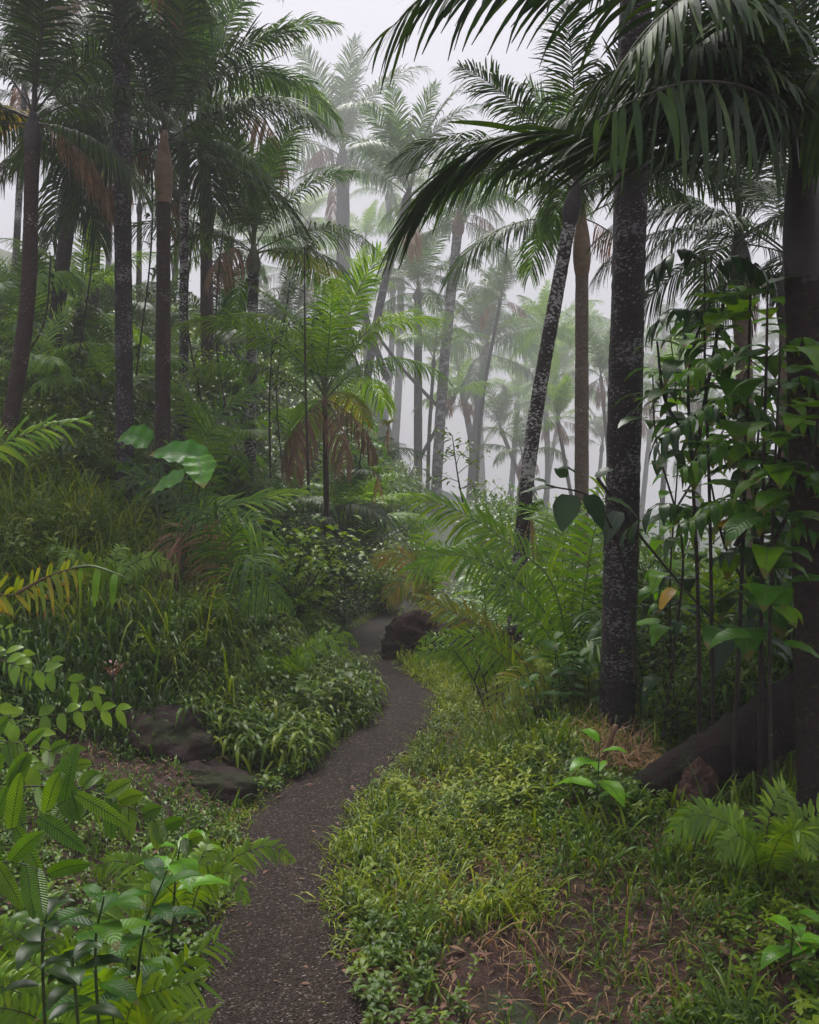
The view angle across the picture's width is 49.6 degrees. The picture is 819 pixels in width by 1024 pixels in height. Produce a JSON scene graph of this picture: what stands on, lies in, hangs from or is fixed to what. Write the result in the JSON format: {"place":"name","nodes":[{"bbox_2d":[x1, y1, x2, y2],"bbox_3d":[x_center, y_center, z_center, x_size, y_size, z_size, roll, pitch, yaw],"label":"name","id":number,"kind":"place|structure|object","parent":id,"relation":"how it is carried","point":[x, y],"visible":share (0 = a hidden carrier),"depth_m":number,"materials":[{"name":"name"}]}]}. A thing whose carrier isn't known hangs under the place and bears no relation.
{"place":"outdoors","nodes":[
{"label":"outdoors","id":0,"kind":"place"},
{"bbox_2d":[190,571,462,1023],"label":"path","id":1,"kind":"structure","parent":0,"point":[268,949],"depth_m":3.44,"materials":[{"name":"gravel"}]},
{"bbox_2d":[0,249,818,1023],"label":"ground","id":2,"kind":"structure","parent":0,"point":[482,983],"depth_m":3.13,"materials":[{"name":"soil"}]},
{"bbox_2d":[0,0,84,281],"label":"palm tree","id":3,"kind":"object","parent":2,"relation":"on","point":[22,104],"visible":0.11,"depth_m":16.75,"materials":[{"name":"green plant"}]},
{"bbox_2d":[0,414,95,482],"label":"young palm","id":4,"kind":"object","parent":2,"relation":"on","point":[9,449],"visible":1,"depth_m":3.97,"materials":[{"name":"green plant"}]},
{"bbox_2d":[0,237,114,353],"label":"palm tree","id":5,"kind":"object","parent":2,"relation":"on","point":[12,301],"visible":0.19,"depth_m":12.56,"materials":[{"name":"green plant"}]},
{"bbox_2d":[0,294,115,395],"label":"young palm","id":6,"kind":"object","parent":2,"relation":"on","point":[42,361],"visible":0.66,"depth_m":10.64,"materials":[{"name":"green plant"}]},
{"bbox_2d":[0,896,127,1023],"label":"broadleaf plant","id":7,"kind":"object","parent":2,"relation":"on","point":[66,974],"visible":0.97,"depth_m":1.85,"materials":[{"name":"green plant"}]},
{"bbox_2d":[0,558,127,619],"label":"young palm","id":8,"kind":"object","parent":2,"relation":"on","point":[18,585],"visible":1,"depth_m":2.89,"materials":[{"name":"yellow plant"}]},
{"bbox_2d":[0,645,131,791],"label":"compound leaved plant","id":9,"kind":"object","parent":2,"relation":"on","point":[12,731],"visible":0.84,"depth_m":2.72,"materials":[{"name":"green plant"}]},
{"bbox_2d":[0,204,155,367],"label":"palm tree","id":10,"kind":"object","parent":2,"relation":"on","point":[81,279],"visible":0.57,"depth_m":12.79,"materials":[{"name":"green plant"}]},
{"bbox_2d":[0,950,156,1023],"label":"fern plant","id":11,"kind":"object","parent":2,"relation":"on","point":[68,1017],"visible":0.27,"depth_m":2.34,"materials":[{"name":"green plant"}]},
{"bbox_2d":[0,880,164,999],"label":"fern plant","id":12,"kind":"object","parent":2,"relation":"on","point":[111,912],"visible":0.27,"depth_m":2.72,"materials":[{"name":"green plant"}]},
{"bbox_2d":[0,327,191,408],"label":"young palm","id":13,"kind":"object","parent":2,"relation":"on","point":[45,383],"visible":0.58,"depth_m":10.95,"materials":[{"name":"green plant"}]},
{"bbox_2d":[0,716,202,920],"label":"ribbed fern","id":14,"kind":"object","parent":2,"relation":"on","point":[63,795],"visible":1,"depth_m":1.84,"materials":[{"name":"plant"}]},
{"bbox_2d":[26,542,176,592],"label":"fern plant","id":15,"kind":"object","parent":2,"relation":"on","point":[133,559],"visible":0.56,"depth_m":5.80,"materials":[{"name":"green plant"}]},
{"bbox_2d":[0,0,209,464],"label":"palm tree","id":16,"kind":"object","parent":2,"relation":"on","point":[32,139],"visible":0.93,"depth_m":8.09,"materials":[{"name":"green plant"}]},
{"bbox_2d":[0,942,210,1023],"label":"fern plant","id":17,"kind":"object","parent":2,"relation":"on","point":[8,1016],"visible":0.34,"depth_m":2.36,"materials":[{"name":"green plant"}]},
{"bbox_2d":[0,0,213,374],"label":"palm tree","id":18,"kind":"object","parent":2,"relation":"on","point":[62,251],"visible":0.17,"depth_m":11.81,"materials":[{"name":"green plant"}]},
{"bbox_2d":[32,857,204,1023],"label":"broadleaf plant","id":19,"kind":"object","parent":2,"relation":"on","point":[109,931],"visible":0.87,"depth_m":2.04,"materials":[{"name":"green plant"}]},
{"bbox_2d":[31,297,205,385],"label":"young palm","id":20,"kind":"object","parent":2,"relation":"on","point":[112,338],"visible":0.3,"depth_m":12.09,"materials":[{"name":"green plant"}]},
{"bbox_2d":[25,409,234,513],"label":"young palm","id":21,"kind":"object","parent":2,"relation":"on","point":[77,447],"visible":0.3,"depth_m":8.62,"materials":[{"name":"green plant"}]},
{"bbox_2d":[5,0,283,508],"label":"palm tree","id":22,"kind":"object","parent":2,"relation":"on","point":[124,418],"visible":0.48,"depth_m":8.47,"materials":[{"name":"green plant"}]},
{"bbox_2d":[59,924,236,1023],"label":"fern plant","id":23,"kind":"object","parent":2,"relation":"on","point":[144,1014],"visible":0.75,"depth_m":2.03,"materials":[{"name":"green plant"}]},
{"bbox_2d":[0,367,308,714],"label":"tall grass","id":24,"kind":"structure","parent":2,"relation":"on","point":[54,488],"depth_m":6.40,"materials":[{"name":"plant"}]},
{"bbox_2d":[0,642,319,1021],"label":"ground cover","id":25,"kind":"object","parent":2,"relation":"on","point":[182,940],"visible":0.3,"depth_m":3.76,"materials":[{"name":"green plant"}]},
{"bbox_2d":[112,439,215,539],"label":"shrub","id":26,"kind":"object","parent":2,"relation":"on","point":[121,466],"visible":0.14,"depth_m":8.35,"materials":[{"name":"green plant"}]},
{"bbox_2d":[112,700,217,762],"bbox_3d":[-1.389,1.217,4.783,0.725,0.383,0.664,0,2,0],"label":"rock outcrop","id":27,"kind":"object","parent":2,"relation":"on","point":[188,743],"visible":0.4,"depth_m":4.61,"materials":[{"name":"stone"}]},
{"bbox_2d":[116,424,215,594],"bbox_3d":[-1.720,0.075,6.380,0.995,1.457,0.334,2,3,40],"label":"giant leaf plant","id":28,"kind":"object","parent":2,"relation":"on","point":[195,459],"visible":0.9,"depth_m":6.34,"materials":[{"name":"plant"}]},
{"bbox_2d":[4,0,339,491],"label":"palm tree","id":29,"kind":"object","parent":2,"relation":"on","point":[156,84],"visible":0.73,"depth_m":9.12,"materials":[{"name":"green plant"}]},
{"bbox_2d":[23,0,333,440],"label":"palm tree","id":30,"kind":"object","parent":2,"relation":"on","point":[184,215],"visible":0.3,"depth_m":10.82,"materials":[{"name":"green plant"}]},
{"bbox_2d":[136,830,230,987],"bbox_3d":[-0.686,1.194,2.521,0.271,0.619,0.280,0,2,11],"label":"broadleaf plant","id":31,"kind":"object","parent":2,"relation":"on","point":[176,867],"visible":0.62,"depth_m":2.49,"materials":[{"name":"green plant"}]},
{"bbox_2d":[39,0,345,398],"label":"palm tree","id":32,"kind":"object","parent":2,"relation":"on","point":[206,303],"visible":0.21,"depth_m":13.31,"materials":[{"name":"green plant"}]},
{"bbox_2d":[90,835,295,926],"bbox_3d":[-0.789,1.321,3.149,0.737,0.320,0.502,0,2,0],"label":"fern plant","id":33,"kind":"object","parent":2,"relation":"on","point":[139,879],"visible":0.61,"depth_m":3.18,"materials":[{"name":"green plant"}]},
{"bbox_2d":[98,377,311,586],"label":"young palm","id":34,"kind":"object","parent":2,"relation":"on","point":[245,501],"visible":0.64,"depth_m":7.15,"materials":[{"name":"green plant"}]},
{"bbox_2d":[0,494,411,765],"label":"grass","id":35,"kind":"structure","parent":2,"relation":"on","point":[109,648],"depth_m":5.00,"materials":[{"name":"plant"}]},
{"bbox_2d":[134,237,297,403],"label":"palm tree","id":36,"kind":"object","parent":2,"relation":"on","point":[196,306],"visible":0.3,"depth_m":14.50,"materials":[{"name":"green plant"}]},
{"bbox_2d":[180,758,263,806],"bbox_3d":[-1.229,1.397,4.595,1.076,0.271,0.438,1,2,19],"label":"rock","id":37,"kind":"object","parent":2,"relation":"on","point":[229,780],"visible":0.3,"depth_m":4.36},
{"bbox_2d":[144,492,300,633],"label":"young palm","id":38,"kind":"object","parent":2,"relation":"on","point":[251,566],"visible":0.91,"depth_m":6.00,"materials":[{"name":"green plant"}]},
{"bbox_2d":[174,582,290,632],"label":"fern plant","id":39,"kind":"object","parent":2,"relation":"on","point":[223,606],"visible":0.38,"depth_m":5.94,"materials":[{"name":"green plant"}]},
{"bbox_2d":[101,461,364,574],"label":"young palm","id":40,"kind":"object","parent":2,"relation":"on","point":[255,483],"visible":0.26,"depth_m":8.82,"materials":[{"name":"green plant"}]},
{"bbox_2d":[170,365,312,488],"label":"young palm","id":41,"kind":"object","parent":2,"relation":"on","point":[241,433],"visible":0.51,"depth_m":10.49,"materials":[{"name":"green plant"}]},
{"bbox_2d":[110,93,383,482],"bbox_3d":[-2.055,-2.729,11.611,3.532,5.196,2.702,0,2,0],"label":"palm tree","id":42,"kind":"object","parent":2,"relation":"on","point":[248,294],"visible":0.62,"depth_m":11.31,"materials":[{"name":"green plant"}]},
{"bbox_2d":[115,559,389,775],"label":"mound grass","id":43,"kind":"structure","parent":2,"relation":"on","point":[321,691],"depth_m":5.38,"materials":[{"name":"plant"}]},
{"bbox_2d":[201,453,366,597],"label":"young palm","id":44,"kind":"object","parent":2,"relation":"on","point":[236,488],"visible":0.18,"depth_m":8.59,"materials":[{"name":"green plant"}]},
{"bbox_2d":[0,262,569,652],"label":"undergrowth","id":45,"kind":"object","parent":2,"relation":"on","point":[138,402],"visible":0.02,"depth_m":11.69,"materials":[{"name":"green plant"}]},
{"bbox_2d":[231,193,356,325],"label":"palm tree","id":46,"kind":"object","parent":2,"relation":"on","point":[330,253],"visible":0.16,"depth_m":85.18,"materials":[{"name":"green plant"}]},
{"bbox_2d":[231,625,359,690],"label":"fern plant","id":47,"kind":"object","parent":2,"relation":"on","point":[301,655],"visible":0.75,"depth_m":5.87,"materials":[{"name":"green plant"}]},
{"bbox_2d":[222,497,371,636],"bbox_3d":[-0.977,0.663,7.598,1.250,1.603,1.270,0,2,-9],"label":"shrub","id":48,"kind":"object","parent":2,"relation":"on","point":[303,599],"visible":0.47,"depth_m":7.47,"materials":[{"name":"green plant"}]},
{"bbox_2d":[274,238,332,494],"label":"sapling","id":49,"kind":"object","parent":2,"relation":"on","point":[309,247],"visible":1,"depth_m":9.14,"materials":[{"name":"green plant"}]},
{"bbox_2d":[172,240,454,608],"bbox_3d":[-1.055,-0.820,10.033,3.089,4.344,2.699,0,2,0],"label":"palm tree","id":50,"kind":"object","parent":2,"relation":"on","point":[322,340],"visible":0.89,"depth_m":9.78,"materials":[{"name":"green plant"}]},
{"bbox_2d":[273,438,396,531],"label":"young palm","id":51,"kind":"object","parent":2,"relation":"on","point":[350,508],"visible":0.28,"depth_m":11.75,"materials":[{"name":"green plant"}]},
{"bbox_2d":[253,33,444,346],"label":"palm tree","id":52,"kind":"object","parent":2,"relation":"on","point":[350,108],"visible":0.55,"depth_m":67.22,"materials":[{"name":"green plant"}]},
{"bbox_2d":[294,440,448,540],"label":"young palm","id":53,"kind":"object","parent":2,"relation":"on","point":[352,497],"visible":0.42,"depth_m":12.39,"materials":[{"name":"green plant"}]},
{"bbox_2d":[345,531,424,612],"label":"shrub","id":54,"kind":"object","parent":2,"relation":"on","point":[377,587],"visible":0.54,"depth_m":10.48,"materials":[{"name":"green plant"}]},
{"bbox_2d":[294,78,505,381],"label":"palm tree","id":55,"kind":"object","parent":2,"relation":"on","point":[391,149],"visible":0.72,"depth_m":33.12,"materials":[{"name":"green plant"}]},
{"bbox_2d":[357,215,443,445],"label":"palm tree","id":56,"kind":"object","parent":2,"relation":"on","point":[397,399],"visible":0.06,"depth_m":103.52,"materials":[{"name":"green plant"}]},
{"bbox_2d":[0,677,818,1023],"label":"dry grass","id":57,"kind":"structure","parent":2,"relation":"on","point":[636,751],"depth_m":3.03,"materials":[{"name":"plant"}]},
{"bbox_2d":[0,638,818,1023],"bbox_3d":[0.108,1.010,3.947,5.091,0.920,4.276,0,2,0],"label":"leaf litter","id":58,"kind":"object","parent":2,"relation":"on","point":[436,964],"visible":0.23,"depth_m":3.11,"materials":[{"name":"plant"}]},
{"bbox_2d":[376,609,448,659],"bbox_3d":[0.130,1.256,8.034,0.950,0.788,0.628,0,2,0],"label":"boulder","id":59,"kind":"object","parent":2,"relation":"on","point":[409,629],"visible":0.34,"depth_m":7.82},
{"bbox_2d":[356,215,483,501],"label":"palm tree","id":60,"kind":"object","parent":2,"relation":"on","point":[417,295],"visible":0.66,"depth_m":45.60,"materials":[{"name":"green plant"}]},
{"bbox_2d":[366,516,484,610],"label":"young palm","id":61,"kind":"object","parent":2,"relation":"on","point":[397,597],"visible":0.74,"depth_m":9.21,"materials":[{"name":"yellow plant"}]},
{"bbox_2d":[151,602,716,1023],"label":"verge grass","id":62,"kind":"structure","parent":2,"relation":"on","point":[432,673],"depth_m":3.88,"materials":[{"name":"plant"}]},
{"bbox_2d":[382,293,491,513],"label":"palm tree","id":63,"kind":"object","parent":2,"relation":"on","point":[433,344],"visible":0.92,"depth_m":40.07,"materials":[{"name":"green plant"}]},
{"bbox_2d":[408,356,499,476],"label":"palm tree","id":64,"kind":"object","parent":2,"relation":"on","point":[450,407],"visible":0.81,"depth_m":46.08,"materials":[{"name":"green plant"}]},
{"bbox_2d":[378,132,530,511],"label":"palm tree","id":65,"kind":"object","parent":2,"relation":"on","point":[457,228],"visible":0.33,"depth_m":41.66,"materials":[{"name":"green plant"}]},
{"bbox_2d":[411,630,535,693],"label":"fern plant","id":66,"kind":"object","parent":2,"relation":"on","point":[447,652],"visible":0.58,"depth_m":6.32,"materials":[{"name":"green plant"}]},
{"bbox_2d":[382,256,570,500],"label":"palm tree","id":67,"kind":"object","parent":2,"relation":"on","point":[505,338],"visible":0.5,"depth_m":67.44,"materials":[{"name":"green plant"}]},
{"bbox_2d":[449,244,547,507],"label":"palm tree","id":68,"kind":"object","parent":2,"relation":"on","point":[502,280],"visible":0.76,"depth_m":51.78,"materials":[{"name":"green plant"}]},
{"bbox_2d":[454,384,552,481],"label":"palm tree","id":69,"kind":"object","parent":2,"relation":"on","point":[501,402],"visible":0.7,"depth_m":69.26,"materials":[{"name":"green plant"}]},
{"bbox_2d":[413,572,601,725],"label":"young palm","id":70,"kind":"object","parent":2,"relation":"on","point":[463,632],"visible":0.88,"depth_m":5.52,"materials":[{"name":"green plant"}]},
{"bbox_2d":[464,412,567,527],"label":"palm tree","id":71,"kind":"object","parent":2,"relation":"on","point":[518,431],"visible":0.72,"depth_m":43.46,"materials":[{"name":"green plant"}]},
{"bbox_2d":[475,314,606,528],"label":"palm tree","id":72,"kind":"object","parent":2,"relation":"on","point":[561,350],"visible":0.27,"depth_m":86.53,"materials":[{"name":"green plant"}]},
{"bbox_2d":[497,278,610,515],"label":"palm tree","id":73,"kind":"object","parent":2,"relation":"on","point":[565,332],"visible":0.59,"depth_m":51.47,"materials":[{"name":"green plant"}]},
{"bbox_2d":[502,631,605,721],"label":"broadleaf plant","id":74,"kind":"object","parent":2,"relation":"on","point":[570,676],"visible":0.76,"depth_m":5.38,"materials":[{"name":"green plant"}]},
{"bbox_2d":[522,372,591,494],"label":"palm tree","id":75,"kind":"object","parent":2,"relation":"on","point":[559,401],"visible":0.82,"depth_m":40.13,"materials":[{"name":"green plant"}]},
{"bbox_2d":[395,474,729,702],"bbox_3d":[1.369,0.455,6.585,3.440,1.718,1.802,-2,3,-45],"label":"young palm","id":76,"kind":"object","parent":2,"relation":"on","point":[521,573],"visible":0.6,"depth_m":6.14,"materials":[{"name":"green plant"}]},
{"bbox_2d":[309,689,818,1023],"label":"weeds","id":77,"kind":"object","parent":2,"relation":"on","point":[731,888],"visible":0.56,"depth_m":3.25,"materials":[{"name":"green plant"}]},
{"bbox_2d":[381,0,766,665],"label":"palm tree","id":78,"kind":"object","parent":2,"relation":"on","point":[571,204],"visible":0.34,"depth_m":7.11,"materials":[{"name":"green plant"}]},
{"bbox_2d":[520,466,637,682],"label":"broadleaf sapling","id":79,"kind":"object","parent":2,"relation":"on","point":[566,508],"visible":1,"depth_m":4.00,"materials":[{"name":"green plant"}]},
{"bbox_2d":[437,74,726,591],"bbox_3d":[1.855,-1.565,10.309,3.136,7.120,3.350,0,2,0],"label":"palm tree","id":80,"kind":"object","parent":2,"relation":"on","point":[581,244],"visible":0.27,"depth_m":9.88,"materials":[{"name":"green plant"}]},
{"bbox_2d":[362,0,818,830],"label":"palm tree","id":81,"kind":"object","parent":2,"relation":"on","point":[746,72],"visible":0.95,"depth_m":3.39,"materials":[{"name":"green plant"}]},
{"bbox_2d":[552,728,637,806],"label":"broadleaf plant","id":82,"kind":"object","parent":2,"relation":"on","point":[616,791],"visible":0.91,"depth_m":3.85,"materials":[{"name":"green plant"}]},
{"bbox_2d":[555,325,656,447],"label":"palm tree","id":83,"kind":"object","parent":2,"relation":"on","point":[601,353],"visible":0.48,"depth_m":45.91,"materials":[{"name":"green plant"}]},
{"bbox_2d":[598,0,651,735],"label":"palm tree","id":84,"kind":"object","parent":2,"relation":"on","point":[623,459],"visible":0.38,"depth_m":5.11,"materials":[{"name":"brown plant"}]},
{"bbox_2d":[538,534,757,717],"bbox_3d":[2.050,0.841,6.245,2.010,1.366,2.257,2,3,41],"label":"shrub","id":85,"kind":"object","parent":2,"relation":"on","point":[702,600],"visible":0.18,"depth_m":5.91,"materials":[{"name":"green plant"}]},
{"bbox_2d":[576,548,728,709],"bbox_3d":[1.530,0.806,5.715,1.008,1.113,0.867,-1,2,-24],"label":"shrub","id":86,"kind":"object","parent":2,"relation":"on","point":[653,656],"visible":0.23,"depth_m":5.69,"materials":[{"name":"green plant"}]},
{"bbox_2d":[596,375,733,744],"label":"broadleaf sapling","id":87,"kind":"object","parent":2,"relation":"on","point":[723,652],"visible":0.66,"depth_m":4.79,"materials":[{"name":"green plant"}]},
{"bbox_2d":[587,520,747,677],"bbox_3d":[1.951,0.682,6.592,1.339,1.527,1.171,0,2,0],"label":"shrub","id":88,"kind":"object","parent":2,"relation":"on","point":[649,560],"visible":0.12,"depth_m":6.44,"materials":[{"name":"green plant"}]},
{"bbox_2d":[619,627,734,749],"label":"shrub","id":89,"kind":"object","parent":2,"relation":"on","point":[676,709],"visible":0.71,"depth_m":5.02,"materials":[{"name":"green plant"}]},
{"bbox_2d":[584,150,788,656],"bbox_3d":[2.816,-0.747,6.622,2.773,4.771,2.110,-1,2,-16],"label":"palm tree","id":90,"kind":"object","parent":2,"relation":"on","point":[746,225],"visible":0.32,"depth_m":6.54,"materials":[{"name":"green plant"}]},
{"bbox_2d":[624,281,760,733],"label":"broadleaf sapling","id":91,"kind":"object","parent":2,"relation":"on","point":[670,365],"visible":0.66,"depth_m":4.50,"materials":[{"name":"green plant"}]},
{"bbox_2d":[667,756,726,813],"bbox_3d":[1.281,1.339,3.994,0.302,0.487,0.287,0,2,0],"label":"rock","id":92,"kind":"object","parent":2,"relation":"on","point":[707,777],"visible":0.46,"depth_m":3.92,"materials":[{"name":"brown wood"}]},
{"bbox_2d":[581,63,813,597],"bbox_3d":[3.292,-0.877,8.326,2.969,6.394,2.412,1,3,32],"label":"palm tree","id":93,"kind":"object","parent":2,"relation":"on","point":[740,340],"visible":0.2,"depth_m":8.33,"materials":[{"name":"green plant"}]},
{"bbox_2d":[620,248,790,725],"bbox_3d":[1.389,-0.037,3.992,0.684,2.277,0.682,2,3,43],"label":"compound leaved sapling","id":94,"kind":"object","parent":2,"relation":"on","point":[757,276],"visible":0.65,"depth_m":3.94,"materials":[{"name":"green plant"}]},
{"bbox_2d":[637,324,780,716],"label":"broadleaf sapling","id":95,"kind":"object","parent":2,"relation":"on","point":[657,630],"visible":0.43,"depth_m":5.17,"materials":[{"name":"green plant"}]},
{"bbox_2d":[625,669,796,805],"bbox_3d":[1.772,1.127,4.329,1.787,1.288,0.604,0,2,-9],"label":"fallen log","id":96,"kind":"object","parent":2,"relation":"on","point":[711,746],"visible":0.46,"depth_m":4.07,"materials":[{"name":"wood"}]},
{"bbox_2d":[666,617,780,728],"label":"shrub","id":97,"kind":"object","parent":2,"relation":"on","point":[717,707],"visible":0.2,"depth_m":5.32,"materials":[{"name":"green plant"}]},
{"bbox_2d":[661,275,800,785],"bbox_3d":[1.494,0.109,4.010,0.717,2.280,0.645,1,3,32],"label":"broadleaf sapling","id":98,"kind":"object","parent":2,"relation":"on","point":[738,309],"visible":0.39,"depth_m":3.89,"materials":[{"name":"green plant"}]},
{"bbox_2d":[682,599,795,759],"bbox_3d":[2.007,0.950,4.998,0.781,1.018,0.892,-1,2,-25],"label":"shrub","id":99,"kind":"object","parent":2,"relation":"on","point":[750,676],"visible":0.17,"depth_m":4.95,"materials":[{"name":"green plant"}]},
{"bbox_2d":[661,769,818,884],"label":"fern plant","id":100,"kind":"object","parent":2,"relation":"on","point":[794,835],"visible":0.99,"depth_m":3.10,"materials":[{"name":"green plant"}]},
{"bbox_2d":[673,281,818,793],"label":"compound leaved sapling","id":101,"kind":"object","parent":2,"relation":"on","point":[719,453],"visible":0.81,"depth_m":3.55,"materials":[{"name":"green plant"}]},
{"bbox_2d":[711,375,792,687],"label":"broadleaf sapling","id":102,"kind":"object","parent":2,"relation":"on","point":[748,620],"visible":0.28,"depth_m":4.26,"materials":[{"name":"green plant"}]},
{"bbox_2d":[707,341,818,823],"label":"broadleaf sapling","id":103,"kind":"object","parent":2,"relation":"on","point":[738,525],"visible":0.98,"depth_m":3.23,"materials":[{"name":"green plant"}]},
{"bbox_2d":[753,908,818,994],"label":"broadleaf plant","id":104,"kind":"object","parent":2,"relation":"on","point":[770,953],"visible":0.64,"depth_m":2.59,"materials":[{"name":"green plant"}]},
{"bbox_2d":[0,0,818,509],"label":"sky","id":105,"kind":"structure","parent":0,"point":[371,18],"materials":[{"name":"white"}]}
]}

